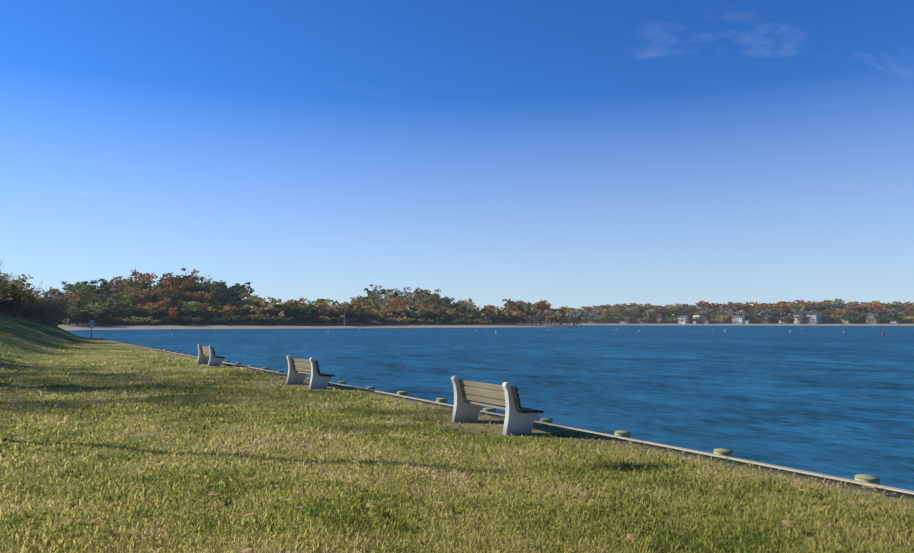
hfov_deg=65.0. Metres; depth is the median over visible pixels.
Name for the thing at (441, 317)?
shrub
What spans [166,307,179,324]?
shrub
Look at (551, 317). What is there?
tree
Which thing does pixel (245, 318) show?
shrub
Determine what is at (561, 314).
tree
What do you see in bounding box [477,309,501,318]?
tree
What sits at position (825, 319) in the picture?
shrub
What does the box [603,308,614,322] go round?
tree
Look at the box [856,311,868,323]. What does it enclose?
tree
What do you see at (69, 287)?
tree
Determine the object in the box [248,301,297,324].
tree
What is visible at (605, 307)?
tree
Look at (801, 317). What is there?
shrub
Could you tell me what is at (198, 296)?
tree
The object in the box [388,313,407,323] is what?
shrub
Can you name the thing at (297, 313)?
shrub
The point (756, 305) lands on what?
tree
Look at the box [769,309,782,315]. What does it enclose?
tree
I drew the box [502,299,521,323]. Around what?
tree
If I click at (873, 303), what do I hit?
tree
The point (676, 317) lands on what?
shrub
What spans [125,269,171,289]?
tree
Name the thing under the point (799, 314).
house
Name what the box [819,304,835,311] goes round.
tree
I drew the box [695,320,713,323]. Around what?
house
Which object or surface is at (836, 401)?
water
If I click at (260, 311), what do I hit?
tree
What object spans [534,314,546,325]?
tree
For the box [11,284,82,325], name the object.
bush
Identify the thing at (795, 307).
tree
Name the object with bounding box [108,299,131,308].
tree
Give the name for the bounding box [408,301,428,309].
tree
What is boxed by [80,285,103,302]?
tree
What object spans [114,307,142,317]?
shrub
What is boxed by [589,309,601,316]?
tree
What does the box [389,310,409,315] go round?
shrub
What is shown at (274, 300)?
tree
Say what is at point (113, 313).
tree
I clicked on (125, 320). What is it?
shrub
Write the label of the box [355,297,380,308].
tree
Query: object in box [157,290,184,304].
tree
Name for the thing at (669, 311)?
tree
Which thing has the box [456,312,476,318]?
tree
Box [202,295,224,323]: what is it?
tree
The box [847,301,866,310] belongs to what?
tree
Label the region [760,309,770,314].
tree
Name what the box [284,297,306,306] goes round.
tree
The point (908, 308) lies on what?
tree
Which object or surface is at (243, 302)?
tree
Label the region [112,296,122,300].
tree
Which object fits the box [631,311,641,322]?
tree
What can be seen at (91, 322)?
notice post
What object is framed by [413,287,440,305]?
tree
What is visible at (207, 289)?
tree
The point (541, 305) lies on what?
tree
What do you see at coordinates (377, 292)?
tree
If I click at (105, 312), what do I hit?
shrub
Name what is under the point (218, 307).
tree
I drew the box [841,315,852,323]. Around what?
house
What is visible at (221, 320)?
shrub
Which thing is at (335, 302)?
tree
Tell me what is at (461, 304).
tree
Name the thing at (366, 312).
tree
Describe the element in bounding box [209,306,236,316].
tree
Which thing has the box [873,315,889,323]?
shrub
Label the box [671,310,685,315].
tree
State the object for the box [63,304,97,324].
tree
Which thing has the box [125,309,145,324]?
tree
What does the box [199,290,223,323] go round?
tree
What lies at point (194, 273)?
tree
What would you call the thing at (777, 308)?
tree
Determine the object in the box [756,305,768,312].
tree
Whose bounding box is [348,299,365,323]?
tree
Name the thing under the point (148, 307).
shrub
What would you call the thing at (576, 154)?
sky
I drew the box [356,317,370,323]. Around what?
shrub
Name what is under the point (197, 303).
tree
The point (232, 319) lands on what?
shrub
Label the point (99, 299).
shrub
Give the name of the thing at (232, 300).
tree
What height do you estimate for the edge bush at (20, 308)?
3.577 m
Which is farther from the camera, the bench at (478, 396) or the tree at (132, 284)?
the tree at (132, 284)
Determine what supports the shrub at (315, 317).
on the ground at (61, 330)
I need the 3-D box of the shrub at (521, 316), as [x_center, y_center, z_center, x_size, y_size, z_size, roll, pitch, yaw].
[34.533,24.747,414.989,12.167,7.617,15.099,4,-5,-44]
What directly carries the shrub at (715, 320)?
on the ground at (61, 330)
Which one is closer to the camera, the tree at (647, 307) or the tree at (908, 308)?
the tree at (908, 308)
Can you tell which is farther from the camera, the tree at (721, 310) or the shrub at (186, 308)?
the tree at (721, 310)
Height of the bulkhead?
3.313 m
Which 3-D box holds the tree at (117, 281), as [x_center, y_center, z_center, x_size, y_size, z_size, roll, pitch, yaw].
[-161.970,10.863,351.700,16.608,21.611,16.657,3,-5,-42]
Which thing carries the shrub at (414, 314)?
on the ground at (61, 330)
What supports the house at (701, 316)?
on the ground at (61, 330)
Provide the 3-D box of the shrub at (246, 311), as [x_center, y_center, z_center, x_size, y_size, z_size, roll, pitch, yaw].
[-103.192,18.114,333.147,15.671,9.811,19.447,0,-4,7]
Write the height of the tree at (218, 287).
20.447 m
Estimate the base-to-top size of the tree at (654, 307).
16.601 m
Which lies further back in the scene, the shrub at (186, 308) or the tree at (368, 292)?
the tree at (368, 292)
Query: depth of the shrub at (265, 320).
322.00 m
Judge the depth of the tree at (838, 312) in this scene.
600.52 m
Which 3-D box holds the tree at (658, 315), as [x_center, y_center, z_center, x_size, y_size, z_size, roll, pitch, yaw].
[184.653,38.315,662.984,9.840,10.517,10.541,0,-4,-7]
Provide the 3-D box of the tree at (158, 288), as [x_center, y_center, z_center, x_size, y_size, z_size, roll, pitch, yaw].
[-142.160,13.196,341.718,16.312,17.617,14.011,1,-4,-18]
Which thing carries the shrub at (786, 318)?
on the ground at (61, 330)
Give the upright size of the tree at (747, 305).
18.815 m
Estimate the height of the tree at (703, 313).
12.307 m
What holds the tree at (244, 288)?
on the ground at (61, 330)
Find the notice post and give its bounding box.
[90,318,93,338]
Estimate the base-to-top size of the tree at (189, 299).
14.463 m
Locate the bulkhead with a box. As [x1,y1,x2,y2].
[98,338,913,494]
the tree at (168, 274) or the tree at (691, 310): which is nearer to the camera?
the tree at (168, 274)
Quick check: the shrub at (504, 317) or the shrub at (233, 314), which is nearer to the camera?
the shrub at (233, 314)
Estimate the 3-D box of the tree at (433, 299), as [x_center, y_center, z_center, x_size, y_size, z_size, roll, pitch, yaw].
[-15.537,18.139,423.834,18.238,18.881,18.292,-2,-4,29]
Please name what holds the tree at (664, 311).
on the ground at (61, 330)
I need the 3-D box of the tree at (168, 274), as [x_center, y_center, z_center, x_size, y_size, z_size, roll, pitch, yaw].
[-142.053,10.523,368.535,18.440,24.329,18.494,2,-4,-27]
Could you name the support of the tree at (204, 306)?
on the ground at (61, 330)
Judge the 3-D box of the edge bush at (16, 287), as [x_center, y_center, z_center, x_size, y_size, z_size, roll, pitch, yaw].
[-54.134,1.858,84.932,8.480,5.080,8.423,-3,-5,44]
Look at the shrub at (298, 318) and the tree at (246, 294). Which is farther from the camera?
the tree at (246, 294)
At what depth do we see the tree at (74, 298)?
303.18 m
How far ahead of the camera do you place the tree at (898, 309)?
604.10 m
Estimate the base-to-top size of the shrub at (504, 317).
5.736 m
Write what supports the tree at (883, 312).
on the ground at (61, 330)
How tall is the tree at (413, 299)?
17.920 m
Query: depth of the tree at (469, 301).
453.83 m
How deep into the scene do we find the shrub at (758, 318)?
621.45 m
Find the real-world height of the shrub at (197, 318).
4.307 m
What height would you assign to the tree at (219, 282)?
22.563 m
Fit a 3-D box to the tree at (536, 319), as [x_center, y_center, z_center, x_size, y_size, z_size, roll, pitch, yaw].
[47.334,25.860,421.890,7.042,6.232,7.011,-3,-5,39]
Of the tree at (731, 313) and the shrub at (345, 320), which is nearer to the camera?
the shrub at (345, 320)
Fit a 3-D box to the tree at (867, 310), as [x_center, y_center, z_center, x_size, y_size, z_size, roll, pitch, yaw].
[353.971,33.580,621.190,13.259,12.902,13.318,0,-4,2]
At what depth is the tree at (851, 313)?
597.75 m
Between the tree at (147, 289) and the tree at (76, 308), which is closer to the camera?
the tree at (76, 308)
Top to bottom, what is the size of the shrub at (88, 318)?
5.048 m
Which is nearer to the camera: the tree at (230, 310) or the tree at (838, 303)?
the tree at (230, 310)
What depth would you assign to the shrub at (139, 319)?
292.16 m
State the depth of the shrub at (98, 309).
290.33 m
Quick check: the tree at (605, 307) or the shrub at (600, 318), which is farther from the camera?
the tree at (605, 307)
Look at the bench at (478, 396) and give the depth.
12.12 m
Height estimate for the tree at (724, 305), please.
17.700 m
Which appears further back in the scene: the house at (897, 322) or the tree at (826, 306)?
the tree at (826, 306)
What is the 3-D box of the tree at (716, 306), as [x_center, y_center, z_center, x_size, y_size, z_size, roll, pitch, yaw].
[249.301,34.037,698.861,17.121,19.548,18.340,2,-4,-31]
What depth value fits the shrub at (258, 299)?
352.42 m
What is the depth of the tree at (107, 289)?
331.59 m
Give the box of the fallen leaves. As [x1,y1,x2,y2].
[5,375,878,552]
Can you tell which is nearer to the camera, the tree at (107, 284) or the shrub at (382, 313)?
the tree at (107, 284)
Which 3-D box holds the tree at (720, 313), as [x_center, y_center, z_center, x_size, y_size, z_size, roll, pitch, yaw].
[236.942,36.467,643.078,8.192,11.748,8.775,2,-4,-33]
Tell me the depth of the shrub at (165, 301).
318.03 m
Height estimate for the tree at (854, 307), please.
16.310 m
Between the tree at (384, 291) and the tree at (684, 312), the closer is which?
the tree at (384, 291)
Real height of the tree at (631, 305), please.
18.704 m
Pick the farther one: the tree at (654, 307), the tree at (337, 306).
the tree at (654, 307)
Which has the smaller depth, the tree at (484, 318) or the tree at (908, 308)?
the tree at (484, 318)
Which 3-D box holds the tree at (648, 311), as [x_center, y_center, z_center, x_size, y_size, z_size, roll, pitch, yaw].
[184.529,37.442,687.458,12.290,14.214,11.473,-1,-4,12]
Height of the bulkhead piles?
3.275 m
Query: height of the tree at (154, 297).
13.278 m
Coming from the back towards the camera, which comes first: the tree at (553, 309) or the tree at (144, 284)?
the tree at (553, 309)
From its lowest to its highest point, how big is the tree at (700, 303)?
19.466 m
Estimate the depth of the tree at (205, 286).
348.20 m
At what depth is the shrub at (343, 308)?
354.98 m
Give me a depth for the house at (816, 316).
600.50 m
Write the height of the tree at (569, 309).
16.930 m
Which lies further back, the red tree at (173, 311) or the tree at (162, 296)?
the tree at (162, 296)
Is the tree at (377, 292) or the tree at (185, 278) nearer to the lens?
the tree at (185, 278)
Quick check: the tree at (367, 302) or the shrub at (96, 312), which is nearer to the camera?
the shrub at (96, 312)
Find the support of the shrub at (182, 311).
on the ground at (61, 330)
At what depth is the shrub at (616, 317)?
662.91 m
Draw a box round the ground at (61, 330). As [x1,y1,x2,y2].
[0,312,913,552]
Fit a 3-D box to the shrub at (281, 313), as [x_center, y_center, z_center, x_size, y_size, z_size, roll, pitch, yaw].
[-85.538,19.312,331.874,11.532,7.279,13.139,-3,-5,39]
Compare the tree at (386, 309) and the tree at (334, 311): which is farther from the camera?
the tree at (386, 309)
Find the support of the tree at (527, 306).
on the ground at (61, 330)
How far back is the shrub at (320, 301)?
373.43 m
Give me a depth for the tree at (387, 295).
414.29 m
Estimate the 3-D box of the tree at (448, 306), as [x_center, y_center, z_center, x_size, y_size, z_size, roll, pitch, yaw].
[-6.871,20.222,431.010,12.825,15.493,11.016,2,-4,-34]
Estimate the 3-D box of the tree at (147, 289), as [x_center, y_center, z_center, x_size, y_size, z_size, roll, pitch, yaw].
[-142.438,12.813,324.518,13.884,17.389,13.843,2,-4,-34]
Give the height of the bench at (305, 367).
0.894 m
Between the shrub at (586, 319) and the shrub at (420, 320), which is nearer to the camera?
the shrub at (420, 320)
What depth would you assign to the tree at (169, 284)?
340.76 m
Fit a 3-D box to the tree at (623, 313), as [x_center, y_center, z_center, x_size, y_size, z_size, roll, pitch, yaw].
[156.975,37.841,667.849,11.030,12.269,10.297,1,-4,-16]
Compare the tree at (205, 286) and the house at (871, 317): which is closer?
the tree at (205, 286)
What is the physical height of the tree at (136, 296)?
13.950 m
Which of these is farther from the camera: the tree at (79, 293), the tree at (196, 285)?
the tree at (196, 285)
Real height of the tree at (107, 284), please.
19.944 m
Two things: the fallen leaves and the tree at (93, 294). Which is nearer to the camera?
the fallen leaves
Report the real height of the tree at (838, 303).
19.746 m
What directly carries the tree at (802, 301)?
on the ground at (61, 330)
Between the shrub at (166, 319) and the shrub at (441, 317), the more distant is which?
the shrub at (441, 317)
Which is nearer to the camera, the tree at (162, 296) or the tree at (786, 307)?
the tree at (162, 296)
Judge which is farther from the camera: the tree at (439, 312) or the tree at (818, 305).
the tree at (818, 305)
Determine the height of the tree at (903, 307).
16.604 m
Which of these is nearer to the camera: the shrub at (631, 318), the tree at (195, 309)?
the tree at (195, 309)
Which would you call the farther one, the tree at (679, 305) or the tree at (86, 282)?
the tree at (679, 305)
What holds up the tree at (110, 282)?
on the ground at (61, 330)
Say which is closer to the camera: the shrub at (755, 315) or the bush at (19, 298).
the bush at (19, 298)
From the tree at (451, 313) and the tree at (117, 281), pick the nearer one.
the tree at (117, 281)
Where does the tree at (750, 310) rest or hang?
on the ground at (61, 330)
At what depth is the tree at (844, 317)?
590.43 m
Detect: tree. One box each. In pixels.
[46,288,70,300]
[53,292,79,320]
[55,284,95,299]
[61,281,97,295]
[72,290,87,305]
[75,280,105,291]
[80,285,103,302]
[80,292,106,306]
[81,291,115,305]
[95,284,114,321]
[96,278,109,298]
[96,301,123,324]
[98,278,118,296]
[105,285,145,299]
[105,291,135,304]
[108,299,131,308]
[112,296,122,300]
[114,276,141,288]
[116,281,154,298]
[116,293,138,304]
[118,285,156,304]
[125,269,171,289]
[126,286,160,301]
[137,282,152,295]
[137,302,157,324]
[151,295,157,306]
[152,276,204,321]
[152,285,163,299]
[155,290,182,306]
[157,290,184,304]
[160,274,208,294]
[166,272,198,281]
[166,282,208,305]
[169,307,176,324]
[174,288,198,301]
[177,294,203,305]
[178,300,201,310]
[179,280,210,296]
[181,268,218,289]
[186,291,211,323]
[192,286,226,300]
[197,303,209,324]
[198,279,225,292]
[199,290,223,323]
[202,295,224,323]
[210,288,242,305]
[213,303,222,309]
[214,283,238,301]
[224,282,254,296]
[224,299,240,305]
[233,292,257,303]
[235,299,254,305]
[262,297,281,303]
[331,300,339,305]
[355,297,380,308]
[357,294,386,309]
[364,288,385,304]
[369,284,394,303]
[372,292,389,303]
[372,300,390,323]
[380,289,402,303]
[381,296,413,323]
[384,307,395,317]
[390,287,410,297]
[396,290,425,307]
[406,291,428,302]
[406,293,418,309]
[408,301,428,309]
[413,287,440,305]
[415,291,449,308]
[440,297,455,307]
[457,301,474,309]
[458,298,473,307]
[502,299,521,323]
[520,303,538,323]
[525,309,539,324]
[530,315,541,325]
[534,300,549,323]
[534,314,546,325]
[542,312,551,325]
[545,314,554,322]
[547,307,558,323]
[556,311,565,324]
[557,306,575,324]
[568,312,580,324]
[574,308,588,325]
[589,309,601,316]
[600,305,613,309]
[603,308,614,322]
[619,311,630,316]
[622,303,639,316]
[626,307,636,321]
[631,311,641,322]
[639,304,651,312]
[643,308,655,322]
[650,305,661,309]
[651,312,661,318]
[658,308,668,317]
[667,307,677,322]
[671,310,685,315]
[672,304,683,309]
[685,308,699,316]
[686,312,696,317]
[695,301,705,306]
[698,310,708,315]
[703,302,720,309]
[716,311,725,323]
[719,303,733,308]
[720,309,733,314]
[724,304,739,311]
[725,307,737,322]
[725,311,736,318]
[737,302,753,310]
[741,308,756,314]
[752,302,770,308]
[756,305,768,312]
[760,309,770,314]
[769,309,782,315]
[773,305,788,313]
[774,312,786,322]
[781,304,790,314]
[786,303,803,310]
[794,300,809,304]
[805,303,814,310]
[811,300,831,310]
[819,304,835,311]
[822,309,832,322]
[830,300,847,308]
[834,308,846,323]
[845,304,861,321]
[846,310,856,322]
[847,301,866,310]
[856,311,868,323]
[860,308,870,321]
[867,304,881,311]
[869,302,891,317]
[877,309,889,323]
[880,306,892,322]
[891,307,905,313]
[892,303,907,308]
[906,306,913,311]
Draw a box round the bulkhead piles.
[99,338,879,484]
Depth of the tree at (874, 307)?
617.00 m
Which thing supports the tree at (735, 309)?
on the ground at (61, 330)
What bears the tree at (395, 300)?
on the ground at (61, 330)
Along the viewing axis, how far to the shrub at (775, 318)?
616.73 m
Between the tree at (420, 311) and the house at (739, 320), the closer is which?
the tree at (420, 311)
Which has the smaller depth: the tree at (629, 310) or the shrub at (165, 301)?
the shrub at (165, 301)
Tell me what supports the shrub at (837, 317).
on the ground at (61, 330)
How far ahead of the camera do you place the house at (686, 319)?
645.10 m
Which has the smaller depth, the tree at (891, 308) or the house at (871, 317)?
the house at (871, 317)
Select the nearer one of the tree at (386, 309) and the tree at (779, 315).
the tree at (386, 309)
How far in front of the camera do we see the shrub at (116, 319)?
287.02 m
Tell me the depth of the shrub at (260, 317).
319.81 m
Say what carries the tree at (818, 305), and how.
on the ground at (61, 330)
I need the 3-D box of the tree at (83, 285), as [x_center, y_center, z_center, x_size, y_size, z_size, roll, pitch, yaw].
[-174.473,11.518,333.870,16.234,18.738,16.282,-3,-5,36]
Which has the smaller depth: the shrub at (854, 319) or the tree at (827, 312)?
the shrub at (854, 319)
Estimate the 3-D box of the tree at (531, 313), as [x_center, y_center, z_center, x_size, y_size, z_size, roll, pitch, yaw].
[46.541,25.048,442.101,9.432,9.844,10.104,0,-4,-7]
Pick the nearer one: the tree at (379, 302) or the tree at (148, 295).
the tree at (148, 295)
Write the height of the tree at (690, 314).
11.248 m
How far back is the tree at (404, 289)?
440.38 m
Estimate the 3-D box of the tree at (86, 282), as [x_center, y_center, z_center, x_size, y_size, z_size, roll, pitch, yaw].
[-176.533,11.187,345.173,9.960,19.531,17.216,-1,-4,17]
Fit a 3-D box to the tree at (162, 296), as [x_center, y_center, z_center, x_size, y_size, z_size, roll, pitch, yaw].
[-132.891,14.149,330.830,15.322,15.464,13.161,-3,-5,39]
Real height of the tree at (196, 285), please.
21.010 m
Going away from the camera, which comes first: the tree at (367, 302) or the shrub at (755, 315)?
the tree at (367, 302)
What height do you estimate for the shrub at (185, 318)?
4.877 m
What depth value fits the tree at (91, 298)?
303.71 m
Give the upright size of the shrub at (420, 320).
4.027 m
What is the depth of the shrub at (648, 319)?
655.37 m
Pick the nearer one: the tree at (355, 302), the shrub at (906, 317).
the tree at (355, 302)
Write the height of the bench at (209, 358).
0.894 m
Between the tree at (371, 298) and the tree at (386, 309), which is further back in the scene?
the tree at (371, 298)
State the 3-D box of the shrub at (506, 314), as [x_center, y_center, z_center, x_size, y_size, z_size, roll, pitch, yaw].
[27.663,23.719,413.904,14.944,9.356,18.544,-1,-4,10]
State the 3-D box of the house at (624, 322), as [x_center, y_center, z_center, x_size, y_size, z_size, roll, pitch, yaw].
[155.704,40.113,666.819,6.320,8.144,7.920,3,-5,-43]
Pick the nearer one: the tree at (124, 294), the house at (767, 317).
the tree at (124, 294)
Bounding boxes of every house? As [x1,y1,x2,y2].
[619,316,629,323]
[656,316,664,322]
[678,315,688,323]
[693,315,703,322]
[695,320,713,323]
[732,316,749,323]
[761,315,771,323]
[793,312,802,323]
[802,311,822,323]
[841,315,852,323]
[865,314,879,323]
[890,315,902,323]
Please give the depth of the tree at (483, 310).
401.89 m
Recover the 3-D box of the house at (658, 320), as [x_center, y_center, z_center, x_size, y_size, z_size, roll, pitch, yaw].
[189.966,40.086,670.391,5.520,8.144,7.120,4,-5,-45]
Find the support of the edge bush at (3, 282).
on the ground at (61, 330)
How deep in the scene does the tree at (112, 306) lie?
299.96 m
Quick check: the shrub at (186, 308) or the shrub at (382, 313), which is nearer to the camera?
the shrub at (186, 308)
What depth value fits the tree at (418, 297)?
443.82 m
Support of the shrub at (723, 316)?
on the ground at (61, 330)
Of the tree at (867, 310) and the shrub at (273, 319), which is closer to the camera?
the shrub at (273, 319)
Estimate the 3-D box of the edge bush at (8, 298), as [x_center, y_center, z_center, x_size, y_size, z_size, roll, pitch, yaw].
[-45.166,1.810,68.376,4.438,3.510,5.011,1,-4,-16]
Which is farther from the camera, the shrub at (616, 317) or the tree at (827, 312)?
the shrub at (616, 317)
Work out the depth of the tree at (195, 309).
315.61 m
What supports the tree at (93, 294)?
on the ground at (61, 330)
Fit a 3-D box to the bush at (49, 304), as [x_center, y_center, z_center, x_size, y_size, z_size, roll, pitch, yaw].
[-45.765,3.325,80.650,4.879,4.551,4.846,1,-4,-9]
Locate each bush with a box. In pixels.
[0,259,16,300]
[0,273,52,315]
[0,276,41,311]
[0,290,35,315]
[0,293,12,301]
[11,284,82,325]
[25,287,72,325]
[54,301,74,325]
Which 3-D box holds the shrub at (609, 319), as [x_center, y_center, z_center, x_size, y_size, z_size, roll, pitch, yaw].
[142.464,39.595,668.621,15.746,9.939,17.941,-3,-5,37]
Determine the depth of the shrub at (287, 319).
326.05 m
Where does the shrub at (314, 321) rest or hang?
on the ground at (61, 330)
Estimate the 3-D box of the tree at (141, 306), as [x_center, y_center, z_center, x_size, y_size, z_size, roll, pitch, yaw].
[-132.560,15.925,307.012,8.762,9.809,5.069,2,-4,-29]
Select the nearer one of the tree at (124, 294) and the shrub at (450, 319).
the tree at (124, 294)
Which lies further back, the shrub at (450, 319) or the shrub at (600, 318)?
the shrub at (600, 318)
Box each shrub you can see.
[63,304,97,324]
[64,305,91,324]
[67,304,105,324]
[69,318,87,323]
[72,297,114,308]
[76,316,96,324]
[82,305,104,324]
[94,307,110,324]
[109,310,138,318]
[109,316,124,322]
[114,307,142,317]
[119,318,130,324]
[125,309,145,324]
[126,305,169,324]
[132,316,152,321]
[143,304,165,324]
[161,300,173,323]
[161,316,177,323]
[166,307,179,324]
[167,308,190,324]
[169,315,191,324]
[177,306,192,313]
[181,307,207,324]
[188,316,201,324]
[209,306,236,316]
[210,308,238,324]
[211,317,227,322]
[219,311,246,317]
[220,315,239,322]
[222,305,249,314]
[234,315,250,324]
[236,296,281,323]
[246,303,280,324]
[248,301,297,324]
[248,314,268,320]
[253,297,297,323]
[257,317,269,322]
[265,311,286,324]
[266,316,280,322]
[277,317,292,322]
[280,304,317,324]
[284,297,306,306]
[285,315,304,321]
[291,310,300,315]
[297,299,332,306]
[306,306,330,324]
[306,312,328,324]
[307,320,318,323]
[313,306,345,323]
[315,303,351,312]
[316,299,352,323]
[322,317,333,322]
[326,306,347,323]
[326,317,342,324]
[331,309,356,323]
[336,315,355,324]
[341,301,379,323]
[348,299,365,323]
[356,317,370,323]
[366,308,385,319]
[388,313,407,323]
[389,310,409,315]
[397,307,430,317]
[407,311,420,323]
[413,318,424,324]
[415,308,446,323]
[428,315,444,320]
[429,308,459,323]
[441,314,457,322]
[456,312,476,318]
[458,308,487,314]
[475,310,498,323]
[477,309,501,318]
[491,315,507,322]
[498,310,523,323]
[500,309,514,323]
[508,313,527,324]
[580,314,592,323]
[595,316,610,320]
[604,314,618,321]
[612,315,622,320]
[619,315,632,320]
[640,316,653,321]
[665,315,677,321]
[709,318,724,321]
[715,314,729,320]
[747,314,764,321]
[753,314,764,323]
[766,314,780,323]
[778,314,794,323]
[794,312,811,320]
[822,317,834,322]
[827,314,849,323]
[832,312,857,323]
[846,317,859,321]
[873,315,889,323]
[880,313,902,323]
[897,312,913,323]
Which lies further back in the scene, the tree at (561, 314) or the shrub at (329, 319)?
the tree at (561, 314)
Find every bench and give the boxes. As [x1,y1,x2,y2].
[196,344,225,365]
[286,355,334,388]
[451,376,543,435]
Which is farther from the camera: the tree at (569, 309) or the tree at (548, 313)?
the tree at (569, 309)
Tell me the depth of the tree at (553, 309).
514.90 m
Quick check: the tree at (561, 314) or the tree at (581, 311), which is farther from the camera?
the tree at (581, 311)
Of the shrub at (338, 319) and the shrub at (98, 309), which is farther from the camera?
the shrub at (338, 319)
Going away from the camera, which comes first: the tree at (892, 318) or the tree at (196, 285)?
the tree at (196, 285)
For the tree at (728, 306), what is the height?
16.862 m
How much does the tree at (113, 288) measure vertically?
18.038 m
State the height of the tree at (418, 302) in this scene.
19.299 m
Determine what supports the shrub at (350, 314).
on the ground at (61, 330)
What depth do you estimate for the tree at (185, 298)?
331.63 m
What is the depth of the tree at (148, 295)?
319.53 m
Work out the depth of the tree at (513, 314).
409.52 m
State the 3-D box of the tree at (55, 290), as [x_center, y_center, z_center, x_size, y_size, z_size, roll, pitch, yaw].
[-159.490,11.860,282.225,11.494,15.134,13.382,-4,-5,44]
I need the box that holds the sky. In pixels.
[0,0,913,314]
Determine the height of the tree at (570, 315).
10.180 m
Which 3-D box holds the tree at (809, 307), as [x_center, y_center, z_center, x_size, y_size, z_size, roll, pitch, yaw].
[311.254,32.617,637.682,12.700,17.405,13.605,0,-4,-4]
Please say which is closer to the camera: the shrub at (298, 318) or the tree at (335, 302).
the shrub at (298, 318)
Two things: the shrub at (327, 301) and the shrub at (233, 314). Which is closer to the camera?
the shrub at (233, 314)
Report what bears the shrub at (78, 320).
on the ground at (61, 330)
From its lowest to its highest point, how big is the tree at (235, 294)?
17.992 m
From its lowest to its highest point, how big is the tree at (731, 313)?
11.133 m
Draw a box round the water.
[68,325,913,490]
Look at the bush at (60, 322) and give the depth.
94.36 m
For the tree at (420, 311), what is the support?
on the ground at (61, 330)

